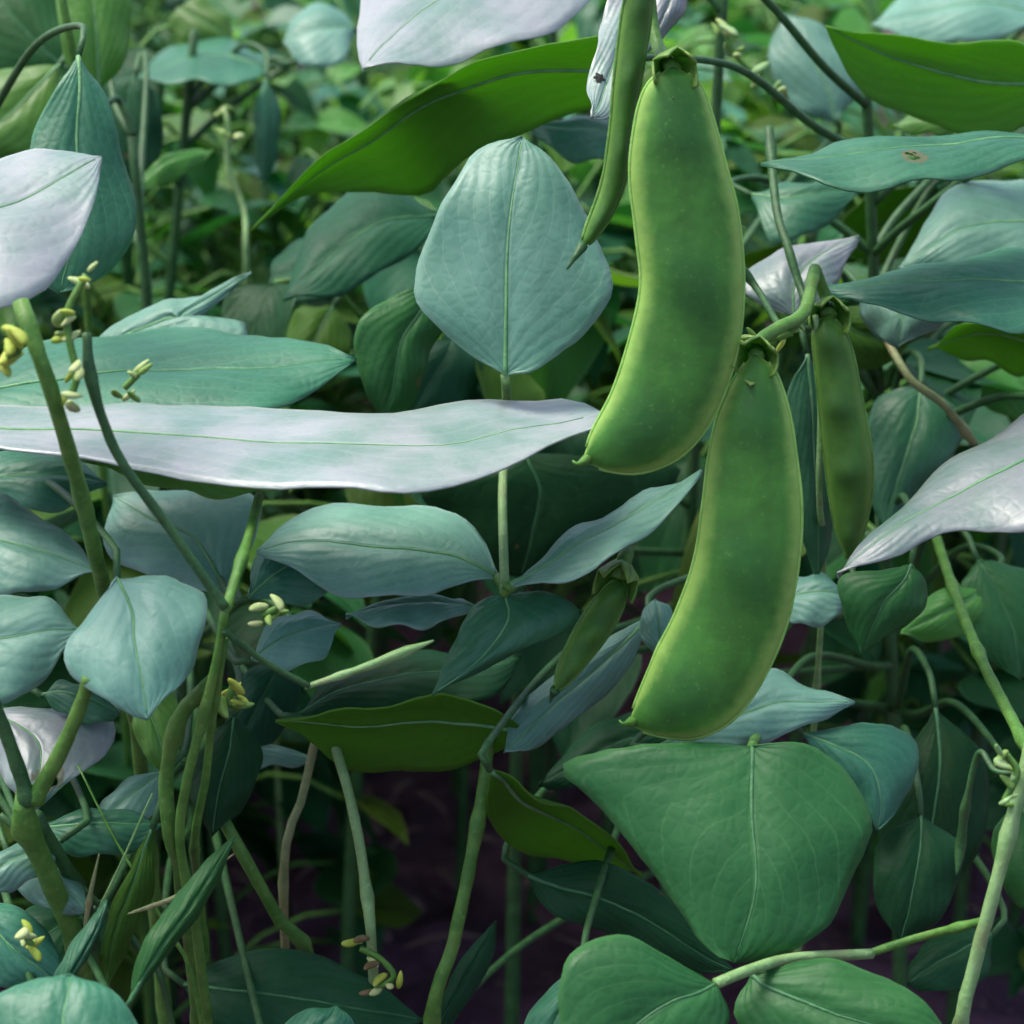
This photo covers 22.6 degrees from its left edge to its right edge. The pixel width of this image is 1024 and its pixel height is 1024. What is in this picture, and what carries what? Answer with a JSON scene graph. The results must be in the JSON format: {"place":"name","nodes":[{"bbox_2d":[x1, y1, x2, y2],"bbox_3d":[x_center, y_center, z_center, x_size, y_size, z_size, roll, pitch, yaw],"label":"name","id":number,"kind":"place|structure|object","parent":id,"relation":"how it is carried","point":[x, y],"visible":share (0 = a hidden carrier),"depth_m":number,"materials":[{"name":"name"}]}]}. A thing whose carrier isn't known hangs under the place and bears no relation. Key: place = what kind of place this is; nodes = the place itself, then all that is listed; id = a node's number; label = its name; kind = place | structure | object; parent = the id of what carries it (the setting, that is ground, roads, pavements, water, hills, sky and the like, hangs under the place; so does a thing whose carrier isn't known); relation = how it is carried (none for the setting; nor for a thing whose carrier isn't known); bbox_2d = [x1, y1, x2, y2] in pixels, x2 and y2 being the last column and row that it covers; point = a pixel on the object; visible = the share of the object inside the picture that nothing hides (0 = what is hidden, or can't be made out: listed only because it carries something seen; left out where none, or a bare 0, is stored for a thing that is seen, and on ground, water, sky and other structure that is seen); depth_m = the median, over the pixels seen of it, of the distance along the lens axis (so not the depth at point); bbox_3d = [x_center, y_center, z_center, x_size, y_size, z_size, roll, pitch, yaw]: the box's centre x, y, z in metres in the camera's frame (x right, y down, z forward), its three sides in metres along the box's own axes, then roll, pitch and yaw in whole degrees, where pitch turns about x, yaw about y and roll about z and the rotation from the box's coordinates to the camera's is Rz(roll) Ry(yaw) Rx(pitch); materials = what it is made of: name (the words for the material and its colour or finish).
{"place":"outdoors","nodes":[
{"label":"outdoors","id":0,"kind":"place"},
{"bbox_2d":[0,0,1023,1023],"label":"soil","id":1,"kind":"structure","parent":0,"point":[432,891],"depth_m":1.01,"materials":[{"name":"soil"}]},
{"bbox_2d":[0,675,100,981],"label":"bean vine","id":2,"kind":"object","parent":1,"relation":"on","point":[34,837],"visible":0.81,"depth_m":0.54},
{"bbox_2d":[12,298,171,1023],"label":"bean vine","id":3,"kind":"object","parent":1,"relation":"on","point":[30,328],"visible":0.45,"depth_m":0.52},
{"bbox_2d":[0,765,233,1023],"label":"bean vine","id":4,"kind":"object","parent":1,"relation":"on","point":[135,943],"visible":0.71,"depth_m":0.56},
{"bbox_2d":[99,686,179,986],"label":"bean leaf","id":5,"kind":"object","parent":4,"relation":"attached to","point":[136,889],"visible":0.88,"depth_m":0.56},
{"bbox_2d":[127,135,210,964],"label":"bean vine","id":6,"kind":"object","parent":1,"relation":"on","point":[145,282],"visible":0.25,"depth_m":0.74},
{"bbox_2d":[0,55,135,156],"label":"bean leaf","id":7,"kind":"object","parent":6,"relation":"attached to","point":[27,98],"visible":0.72,"depth_m":0.74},
{"bbox_2d":[56,0,136,135],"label":"bean leaf","id":8,"kind":"object","parent":6,"relation":"attached to","point":[107,23],"visible":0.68,"depth_m":0.72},
{"bbox_2d":[102,50,163,221],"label":"bean leaf","id":9,"kind":"object","parent":6,"relation":"attached to","point":[138,96],"visible":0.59,"depth_m":0.78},
{"bbox_2d":[190,622,262,835],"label":"bean leaf","id":10,"kind":"object","parent":6,"relation":"attached to","point":[237,759],"visible":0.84,"depth_m":0.60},
{"bbox_2d":[206,608,340,670],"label":"bean leaf","id":11,"kind":"object","parent":6,"relation":"attached to","point":[288,642],"visible":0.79,"depth_m":0.60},
{"bbox_2d":[161,798,422,1023],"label":"bean leaf","id":12,"kind":"object","parent":6,"relation":"attached to","point":[289,984],"visible":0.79,"depth_m":0.60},
{"bbox_2d":[163,30,198,299],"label":"bean vine","id":13,"kind":"object","parent":1,"relation":"on","point":[169,289],"visible":0.2,"depth_m":0.86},
{"bbox_2d":[0,0,179,186],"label":"bean leaf","id":14,"kind":"object","parent":13,"relation":"attached to","point":[25,25],"visible":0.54,"depth_m":0.80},
{"bbox_2d":[138,37,290,99],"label":"bean leaf","id":15,"kind":"object","parent":13,"relation":"attached to","point":[215,62],"visible":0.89,"depth_m":0.84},
{"bbox_2d":[187,2,356,147],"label":"bean leaf","id":16,"kind":"object","parent":13,"relation":"attached to","point":[319,34],"visible":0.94,"depth_m":0.86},
{"bbox_2d":[33,111,365,642],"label":"bean plant","id":17,"kind":"object","parent":1,"relation":"on","point":[204,177],"visible":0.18,"depth_m":0.91,"materials":[{"name":"green plant"}]},
{"bbox_2d":[23,580,377,918],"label":"bean plant","id":18,"kind":"object","parent":1,"relation":"on","point":[262,844],"visible":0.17,"depth_m":0.91,"materials":[{"name":"green plant"}]},
{"bbox_2d":[0,567,412,1009],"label":"bean plant","id":19,"kind":"object","parent":1,"relation":"on","point":[384,814],"visible":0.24,"depth_m":0.85,"materials":[{"name":"green plant"}]},
{"bbox_2d":[0,692,421,1023],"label":"bean plant","id":20,"kind":"object","parent":1,"relation":"on","point":[395,907],"visible":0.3,"depth_m":0.88,"materials":[{"name":"green plant"}]},
{"bbox_2d":[29,400,420,959],"bbox_3d":[-0.108,0.087,0.862,0.162,0.287,0.252,-9,22,-23],"label":"bean plant","id":21,"kind":"object","parent":1,"relation":"on","point":[349,648],"visible":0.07,"depth_m":0.77,"materials":[{"name":"green plant"}]},
{"bbox_2d":[198,641,520,718],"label":"bean leaf","id":22,"kind":"object","parent":21,"relation":"on","point":[416,674],"visible":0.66,"depth_m":0.62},
{"bbox_2d":[92,30,372,841],"bbox_3d":[-0.082,-0.002,0.984,0.157,0.370,0.151,0,20,0],"label":"bean plant","id":23,"kind":"object","parent":1,"relation":"on","point":[301,163],"visible":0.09,"depth_m":0.93,"materials":[{"name":"teal plant"}]},
{"bbox_2d":[131,0,361,307],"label":"bean plant","id":24,"kind":"object","parent":1,"relation":"on","point":[345,70],"visible":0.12,"depth_m":1.07,"materials":[{"name":"green plant"}]},
{"bbox_2d":[132,5,368,610],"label":"bean plant","id":25,"kind":"object","parent":1,"relation":"on","point":[308,121],"visible":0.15,"depth_m":1.02,"materials":[{"name":"teal plant"}]},
{"bbox_2d":[82,332,433,1023],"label":"bean vine","id":26,"kind":"object","parent":1,"relation":"on","point":[205,693],"visible":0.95,"depth_m":0.54,"materials":[{"name":"plant"}]},
{"bbox_2d":[34,202,484,670],"bbox_3d":[-0.100,0.046,0.926,0.158,0.321,0.251,-18,26,-40],"label":"bean plant","id":27,"kind":"object","parent":1,"relation":"on","point":[386,284],"visible":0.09,"depth_m":0.87,"materials":[{"name":"green plant"}]},
{"bbox_2d":[182,0,385,403],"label":"bean plant","id":28,"kind":"object","parent":1,"relation":"on","point":[351,100],"visible":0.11,"depth_m":1.11,"materials":[{"name":"green plant"}]},
{"bbox_2d":[37,268,638,970],"bbox_3d":[-0.046,0.080,0.812,0.144,0.336,0.203,17,26,38],"label":"bean plant","id":29,"kind":"object","parent":1,"relation":"on","point":[265,310],"visible":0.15,"depth_m":0.76,"materials":[{"name":"green plant"}]},
{"bbox_2d":[103,490,261,605],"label":"bean leaf","id":30,"kind":"object","parent":29,"relation":"attached to","point":[211,532],"visible":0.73,"depth_m":0.63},
{"bbox_2d":[217,599,300,745],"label":"bean leaf","id":31,"kind":"object","parent":29,"relation":"attached to","point":[261,682],"visible":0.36,"depth_m":0.63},
{"bbox_2d":[354,288,441,412],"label":"bean leaf","id":32,"kind":"object","parent":29,"relation":"attached to","point":[396,336],"visible":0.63,"depth_m":0.63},
{"bbox_2d":[423,736,493,1023],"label":"bean vine","id":33,"kind":"object","parent":1,"relation":"on","point":[477,825],"visible":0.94,"depth_m":0.59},
{"bbox_2d":[275,645,651,772],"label":"bean leaf","id":34,"kind":"object","parent":33,"relation":"attached to","point":[439,732],"visible":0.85,"depth_m":0.59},
{"bbox_2d":[178,198,773,906],"bbox_3d":[-0.019,0.043,0.935,0.182,0.321,0.185,-18,27,-40],"label":"bean plant","id":35,"kind":"object","parent":1,"relation":"on","point":[624,236],"visible":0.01,"depth_m":0.95,"materials":[{"name":"green plant"}]},
{"bbox_2d":[335,24,644,871],"bbox_3d":[0.012,-0.007,1.016,0.148,0.357,0.154,-7,21,-19],"label":"bean plant","id":36,"kind":"object","parent":1,"relation":"on","point":[389,94],"visible":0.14,"depth_m":0.97,"materials":[{"name":"green plant"}]},
{"bbox_2d":[505,131,538,1023],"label":"bean vine","id":37,"kind":"object","parent":1,"relation":"on","point":[512,996],"visible":0.29,"depth_m":0.83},
{"bbox_2d":[283,192,436,300],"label":"bean leaf","id":38,"kind":"object","parent":37,"relation":"attached to","point":[351,241],"visible":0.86,"depth_m":0.70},
{"bbox_2d":[410,340,482,409],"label":"bean leaf","id":39,"kind":"object","parent":37,"relation":"attached to","point":[450,375],"visible":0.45,"depth_m":0.72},
{"bbox_2d":[355,33,772,923],"bbox_3d":[0.016,0.006,0.955,0.169,0.375,0.168,0,20,0],"label":"bean plant","id":40,"kind":"object","parent":1,"relation":"on","point":[739,155],"visible":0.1,"depth_m":0.91,"materials":[{"name":"green plant"}]},
{"bbox_2d":[159,403,1020,958],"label":"leaf litter","id":41,"kind":"object","parent":1,"relation":"on","point":[439,869],"visible":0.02,"depth_m":1.01,"materials":[{"name":"plant"}]},
{"bbox_2d":[660,0,727,901],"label":"bean vine","id":42,"kind":"object","parent":1,"relation":"on","point":[693,460],"visible":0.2,"depth_m":0.73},
{"bbox_2d":[345,547,684,630],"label":"bean leaf","id":43,"kind":"object","parent":42,"relation":"attached to","point":[422,613],"visible":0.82,"depth_m":0.60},
{"bbox_2d":[441,870,654,1023],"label":"bean leaf","id":44,"kind":"object","parent":42,"relation":"attached to","point":[473,972],"visible":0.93,"depth_m":0.61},
{"bbox_2d":[420,431,690,577],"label":"bean leaf","id":45,"kind":"object","parent":42,"relation":"attached to","point":[552,499],"visible":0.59,"depth_m":0.69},
{"bbox_2d":[477,602,671,877],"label":"bean leaf","id":46,"kind":"object","parent":42,"relation":"attached to","point":[521,818],"visible":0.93,"depth_m":0.60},
{"bbox_2d":[549,543,638,702],"bbox_3d":[0.028,0.014,0.615,0.017,0.031,0.096,5,21,14],"label":"bean pod","id":47,"kind":"object","parent":42,"relation":"hanging from","point":[615,584],"visible":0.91,"depth_m":0.58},
{"bbox_2d":[501,787,733,972],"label":"bean leaf","id":48,"kind":"object","parent":42,"relation":"attached to","point":[634,906],"visible":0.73,"depth_m":0.60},
{"bbox_2d":[743,13,860,248],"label":"bean leaf","id":49,"kind":"object","parent":42,"relation":"attached to","point":[814,90],"visible":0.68,"depth_m":0.80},
{"bbox_2d":[566,234,932,974],"bbox_3d":[0.098,0.059,0.892,0.208,0.319,0.151,0,20,0],"label":"bean plant","id":50,"kind":"object","parent":1,"relation":"on","point":[668,532],"visible":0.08,"depth_m":0.81,"materials":[{"name":"green plant"}]},
{"bbox_2d":[499,258,1023,756],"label":"bean plant","id":51,"kind":"object","parent":1,"relation":"on","point":[943,370],"visible":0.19,"depth_m":0.75,"materials":[{"name":"green plant"}]},
{"bbox_2d":[928,322,1023,395],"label":"bean leaf","id":52,"kind":"object","parent":51,"relation":"attached to","point":[966,341],"visible":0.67,"depth_m":0.67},
{"bbox_2d":[745,125,826,952],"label":"bean vine","id":53,"kind":"object","parent":1,"relation":"on","point":[770,153],"visible":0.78,"depth_m":0.61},
{"bbox_2d":[572,0,745,474],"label":"bean pod","id":54,"kind":"object","parent":53,"relation":"hanging from","point":[663,402],"visible":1,"depth_m":0.54,"materials":[{"name":"plant"}]},
{"bbox_2d":[619,263,820,740],"bbox_3d":[0.059,-0.001,0.572,0.029,0.088,0.092,12,23,29],"label":"bean pod","id":55,"kind":"object","parent":53,"relation":"hanging from","point":[716,651],"visible":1,"depth_m":0.55,"materials":[{"name":"plant"}]},
{"bbox_2d":[787,322,880,574],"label":"bean leaf","id":56,"kind":"object","parent":53,"relation":"attached to","point":[801,396],"visible":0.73,"depth_m":0.62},
{"bbox_2d":[808,267,874,571],"bbox_3d":[0.075,-0.021,0.601,0.013,0.070,0.029,-10,22,-26],"label":"bean pod","id":57,"kind":"object","parent":53,"relation":"hanging from","point":[847,449],"visible":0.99,"depth_m":0.60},
{"bbox_2d":[687,132,1023,938],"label":"bean plant","id":58,"kind":"object","parent":1,"relation":"on","point":[995,724],"visible":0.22,"depth_m":0.88,"materials":[{"name":"green plant"}]},
{"bbox_2d":[851,631,897,946],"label":"bean vine","id":59,"kind":"object","parent":1,"relation":"on","point":[862,900],"visible":0.13,"depth_m":0.96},
{"bbox_2d":[871,0,1023,42],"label":"bean leaf","id":60,"kind":"object","parent":59,"relation":"attached to","point":[948,21],"visible":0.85,"depth_m":0.81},
{"bbox_2d":[861,91,907,988],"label":"bean vine","id":61,"kind":"object","parent":1,"relation":"on","point":[900,973],"visible":0.3,"depth_m":0.75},
{"bbox_2d":[250,36,847,231],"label":"bean leaf","id":62,"kind":"object","parent":61,"relation":"attached to","point":[430,138],"visible":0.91,"depth_m":0.63,"materials":[{"name":"plant"}]},
{"bbox_2d":[503,574,842,753],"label":"bean leaf","id":63,"kind":"object","parent":61,"relation":"attached to","point":[538,718],"visible":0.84,"depth_m":0.60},
{"bbox_2d":[629,664,872,746],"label":"bean leaf","id":64,"kind":"object","parent":61,"relation":"attached to","point":[782,702],"visible":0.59,"depth_m":0.60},
{"bbox_2d":[731,174,869,254],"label":"bean leaf","id":65,"kind":"object","parent":61,"relation":"attached to","point":[806,208],"visible":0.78,"depth_m":0.68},
{"bbox_2d":[745,236,877,388],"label":"bean leaf","id":66,"kind":"object","parent":61,"relation":"attached to","point":[772,275],"visible":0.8,"depth_m":0.63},
{"bbox_2d":[787,652,918,830],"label":"bean leaf","id":67,"kind":"object","parent":61,"relation":"attached to","point":[878,764],"visible":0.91,"depth_m":0.60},
{"bbox_2d":[837,492,927,655],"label":"bean leaf","id":68,"kind":"object","parent":61,"relation":"attached to","point":[878,606],"visible":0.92,"depth_m":0.60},
{"bbox_2d":[761,130,1023,255],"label":"bean leaf","id":69,"kind":"object","parent":61,"relation":"attached to","point":[871,164],"visible":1,"depth_m":0.59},
{"bbox_2d":[843,180,952,274],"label":"bean leaf","id":70,"kind":"object","parent":61,"relation":"attached to","point":[898,247],"visible":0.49,"depth_m":0.74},
{"bbox_2d":[869,348,964,523],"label":"bean leaf","id":71,"kind":"object","parent":61,"relation":"attached to","point":[916,438],"visible":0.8,"depth_m":0.68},
{"bbox_2d":[873,725,963,938],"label":"bean leaf","id":72,"kind":"object","parent":61,"relation":"attached to","point":[915,880],"visible":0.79,"depth_m":0.60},
{"bbox_2d":[825,25,1023,206],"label":"bean leaf","id":73,"kind":"object","parent":61,"relation":"attached to","point":[956,88],"visible":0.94,"depth_m":0.66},
{"bbox_2d":[828,246,1023,333],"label":"bean leaf","id":74,"kind":"object","parent":61,"relation":"attached to","point":[986,289],"visible":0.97,"depth_m":0.60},
{"bbox_2d":[837,392,1023,578],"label":"bean leaf","id":75,"kind":"object","parent":61,"relation":"attached to","point":[979,488],"visible":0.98,"depth_m":0.56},
{"bbox_2d":[878,646,988,875],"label":"bean leaf","id":76,"kind":"object","parent":61,"relation":"attached to","point":[947,749],"visible":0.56,"depth_m":0.64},
{"bbox_2d":[899,543,1004,642],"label":"bean leaf","id":77,"kind":"object","parent":61,"relation":"attached to","point":[936,620],"visible":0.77,"depth_m":0.66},
{"bbox_2d":[906,855,1006,991],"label":"bean leaf","id":78,"kind":"object","parent":61,"relation":"attached to","point":[939,963],"visible":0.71,"depth_m":0.62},
{"bbox_2d":[898,179,1023,268],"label":"bean leaf","id":79,"kind":"object","parent":61,"relation":"attached to","point":[969,219],"visible":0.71,"depth_m":0.66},
{"bbox_2d":[914,531,1023,680],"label":"bean leaf","id":80,"kind":"object","parent":61,"relation":"attached to","point":[998,625],"visible":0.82,"depth_m":0.66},
{"bbox_2d":[867,406,1023,1023],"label":"bean plant","id":81,"kind":"object","parent":1,"relation":"on","point":[985,424],"visible":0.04,"depth_m":0.86,"materials":[{"name":"green plant"}]},
{"bbox_2d":[870,535,1023,1023],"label":"bean vine","id":82,"kind":"object","parent":1,"relation":"on","point":[1006,843],"visible":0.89,"depth_m":0.54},
{"bbox_2d":[558,934,874,1023],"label":"bean leaf","id":83,"kind":"object","parent":82,"relation":"attached to","point":[618,979],"visible":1,"depth_m":0.52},
{"bbox_2d":[734,951,941,1023],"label":"bean leaf","id":84,"kind":"object","parent":82,"relation":"attached to","point":[825,990],"visible":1,"depth_m":0.53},
{"bbox_2d":[938,695,1023,1001],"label":"bean plant","id":85,"kind":"object","parent":1,"relation":"on","point":[1007,952],"visible":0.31,"depth_m":0.81,"materials":[{"name":"green plant"}]},
{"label":"bean vine","id":86,"kind":"object","parent":1,"relation":"on","visible":0},
{"bbox_2d":[0,903,60,987],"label":"bean leaf","id":87,"kind":"object","parent":86,"relation":"attached to","point":[18,961],"visible":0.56,"depth_m":0.56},
{"bbox_2d":[0,595,76,703],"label":"bean leaf","id":88,"kind":"object","parent":86,"relation":"attached to","point":[36,632],"visible":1,"depth_m":0.54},
{"bbox_2d":[0,493,91,594],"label":"bean leaf","id":89,"kind":"object","parent":86,"relation":"attached to","point":[38,554],"visible":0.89,"depth_m":0.56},
{"bbox_2d":[0,148,101,308],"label":"bean leaf","id":90,"kind":"object","parent":86,"relation":"attached to","point":[47,198],"visible":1,"depth_m":0.53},
{"bbox_2d":[0,451,106,512],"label":"bean leaf","id":91,"kind":"object","parent":86,"relation":"attached to","point":[24,477],"visible":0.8,"depth_m":0.62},
{"bbox_2d":[0,706,115,808],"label":"bean leaf","id":92,"kind":"object","parent":86,"relation":"attached to","point":[37,732],"visible":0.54,"depth_m":0.58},
{"bbox_2d":[0,22,136,293],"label":"bean leaf","id":93,"kind":"object","parent":86,"relation":"attached to","point":[76,115],"visible":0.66,"depth_m":0.60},
{"bbox_2d":[0,973,136,1023],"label":"bean leaf","id":94,"kind":"object","parent":86,"relation":"attached to","point":[69,998],"visible":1,"depth_m":0.50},
{"bbox_2d":[0,774,160,857],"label":"bean leaf","id":95,"kind":"object","parent":86,"relation":"attached to","point":[94,836],"visible":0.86,"depth_m":0.57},
{"bbox_2d":[0,791,234,1008],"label":"bean leaf","id":96,"kind":"object","parent":86,"relation":"attached to","point":[180,915],"visible":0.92,"depth_m":0.53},
{"bbox_2d":[45,479,206,720],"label":"bean leaf","id":97,"kind":"object","parent":86,"relation":"attached to","point":[131,646],"visible":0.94,"depth_m":0.53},
{"bbox_2d":[100,272,251,336],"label":"bean leaf","id":98,"kind":"object","parent":86,"relation":"attached to","point":[187,312],"visible":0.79,"depth_m":0.65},
{"bbox_2d":[0,326,356,408],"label":"bean leaf","id":99,"kind":"object","parent":86,"relation":"attached to","point":[200,366],"visible":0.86,"depth_m":0.61,"materials":[{"name":"plant"}]},
{"bbox_2d":[0,398,599,493],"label":"bean leaf","id":100,"kind":"object","parent":86,"relation":"attached to","point":[441,446],"visible":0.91,"depth_m":0.56,"materials":[{"name":"plant"}]},
{"bbox_2d":[414,135,612,582],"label":"bean leaf","id":101,"kind":"object","parent":86,"relation":"attached to","point":[502,289],"visible":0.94,"depth_m":0.59,"materials":[{"name":"plant"}]},
{"bbox_2d":[256,503,499,598],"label":"bean leaf","id":102,"kind":"object","parent":101,"relation":"attached to","point":[351,550],"visible":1,"depth_m":0.59,"materials":[{"name":"plant"}]},
{"bbox_2d":[431,582,578,695],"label":"bean leaf","id":103,"kind":"object","parent":101,"relation":"attached to","point":[503,624],"visible":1,"depth_m":0.57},
{"bbox_2d":[503,469,702,590],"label":"bean leaf","id":104,"kind":"object","parent":101,"relation":"attached to","point":[576,552],"visible":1,"depth_m":0.58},
{"bbox_2d":[357,0,720,71],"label":"bean leaf","id":105,"kind":"object","parent":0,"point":[435,33],"visible":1,"depth_m":0.63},
{"bbox_2d":[566,0,653,269],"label":"bean pod","id":106,"kind":"object","parent":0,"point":[634,31],"visible":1,"depth_m":0.55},
{"bbox_2d":[563,733,871,963],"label":"bean leaf","id":107,"kind":"object","parent":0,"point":[752,850],"visible":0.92,"depth_m":0.55,"materials":[{"name":"plant"}]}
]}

